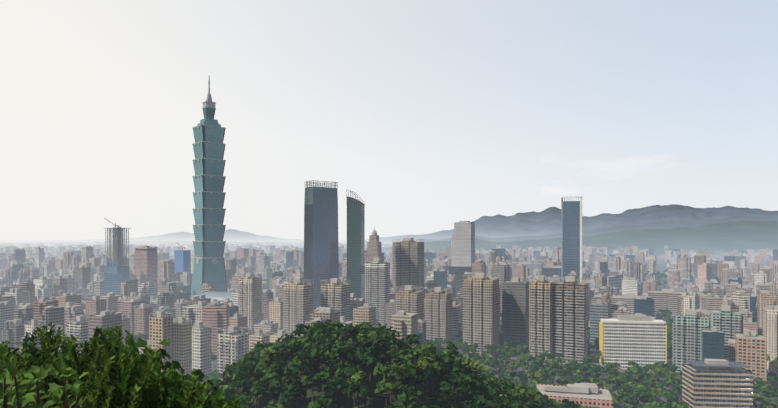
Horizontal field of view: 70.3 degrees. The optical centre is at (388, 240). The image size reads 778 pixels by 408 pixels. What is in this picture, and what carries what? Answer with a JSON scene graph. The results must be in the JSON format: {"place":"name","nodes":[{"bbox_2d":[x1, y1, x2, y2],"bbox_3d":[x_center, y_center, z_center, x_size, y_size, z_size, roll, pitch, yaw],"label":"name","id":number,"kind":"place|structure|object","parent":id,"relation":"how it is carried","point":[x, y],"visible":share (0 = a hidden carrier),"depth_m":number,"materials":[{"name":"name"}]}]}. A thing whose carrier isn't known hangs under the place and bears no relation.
{"place":"outdoors","nodes":[
{"label":"outdoors","id":0,"kind":"place"},
{"bbox_2d":[0,229,303,242],"bbox_3d":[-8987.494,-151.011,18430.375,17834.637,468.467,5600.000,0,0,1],"label":"mountain","id":1,"kind":"structure","parent":0,"point":[232,235],"depth_m":17378.85,"materials":[{"name":"grey"}]},
{"bbox_2d":[0,241,303,245],"bbox_3d":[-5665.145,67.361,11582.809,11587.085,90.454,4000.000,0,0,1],"label":"haze","id":2,"kind":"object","parent":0,"point":[179,242],"depth_m":11480.86,"materials":[{"name":"grey"}]},
{"bbox_2d":[0,240,777,407],"bbox_3d":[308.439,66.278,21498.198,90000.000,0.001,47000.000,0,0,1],"label":"ground","id":3,"kind":"structure","parent":0,"point":[661,265],"depth_m":625.33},
{"bbox_2d":[190,79,227,298],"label":"skyscraper","id":4,"kind":"structure","parent":3,"relation":"on","point":[209,194],"depth_m":1185.09,"materials":[{"name":"teal glass"}]},
{"bbox_2d":[105,180,581,308],"bbox_3d":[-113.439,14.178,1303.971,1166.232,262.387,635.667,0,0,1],"label":"skyscrapers","id":5,"kind":"structure","parent":3,"relation":"on","point":[321,257],"depth_m":1240.00,"materials":[{"name":"glass"}]},
{"bbox_2d":[0,242,777,386],"bbox_3d":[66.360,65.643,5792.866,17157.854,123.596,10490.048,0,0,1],"label":"city blocks","id":6,"kind":"structure","parent":3,"relation":"on","point":[80,266],"depth_m":1224.74,"materials":[{"name":"concrete"}]},
{"bbox_2d":[13,238,777,407],"bbox_3d":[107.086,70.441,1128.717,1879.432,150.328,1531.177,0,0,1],"label":"apartment buildings","id":7,"kind":"structure","parent":3,"relation":"on","point":[541,314],"depth_m":662.99,"materials":[{"name":"concrete"}]},
{"bbox_2d":[83,270,777,382],"bbox_3d":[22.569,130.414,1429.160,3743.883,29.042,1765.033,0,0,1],"label":"street trees","id":8,"kind":"object","parent":3,"relation":"on","point":[665,317],"visible":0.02,"depth_m":747.75,"materials":[{"name":"green plant"}]},
{"bbox_2d":[183,329,777,407],"bbox_3d":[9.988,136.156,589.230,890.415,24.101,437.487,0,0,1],"label":"park trees","id":9,"kind":"object","parent":3,"relation":"on","point":[642,391],"visible":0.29,"depth_m":549.76,"materials":[{"name":"green plant"}]},
{"bbox_2d":[465,358,620,372],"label":"elevated road","id":10,"kind":"structure","parent":3,"relation":"on","point":[512,360],"depth_m":639.09,"materials":[{"name":"concrete"}]},
{"bbox_2d":[0,0,777,239],"label":"sky","id":11,"kind":"structure","parent":0,"point":[436,114],"materials":[{"name":"white"}]},
{"bbox_2d":[251,358,665,407],"bbox_3d":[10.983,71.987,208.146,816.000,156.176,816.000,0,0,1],"label":"hill","id":12,"kind":"structure","parent":0,"point":[377,400],"depth_m":225.77,"materials":[{"name":"green plant"}]},
{"bbox_2d":[0,322,243,407],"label":"tree","id":13,"kind":"object","parent":12,"relation":"on","point":[126,375],"visible":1,"depth_m":5.91,"materials":[{"name":"green plant"}]},
{"bbox_2d":[203,319,646,407],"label":"hill trees","id":14,"kind":"object","parent":12,"relation":"on","point":[260,367],"visible":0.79,"depth_m":231.01,"materials":[{"name":"green plant"}]},
{"bbox_2d":[338,204,777,243],"bbox_3d":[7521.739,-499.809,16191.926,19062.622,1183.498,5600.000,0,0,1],"label":"mountain","id":15,"kind":"structure","parent":0,"point":[547,221],"depth_m":15678.12,"materials":[{"name":"grey"}]},
{"bbox_2d":[381,216,777,246],"bbox_3d":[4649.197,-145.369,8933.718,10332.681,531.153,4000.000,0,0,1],"label":"mountain","id":16,"kind":"structure","parent":0,"point":[643,226],"depth_m":8938.19,"materials":[{"name":"grey"}]},
{"bbox_2d":[383,221,777,255],"bbox_3d":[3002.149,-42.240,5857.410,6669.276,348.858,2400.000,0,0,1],"label":"mountain","id":17,"kind":"structure","parent":0,"point":[739,236],"depth_m":5412.03,"materials":[{"name":"grey"}]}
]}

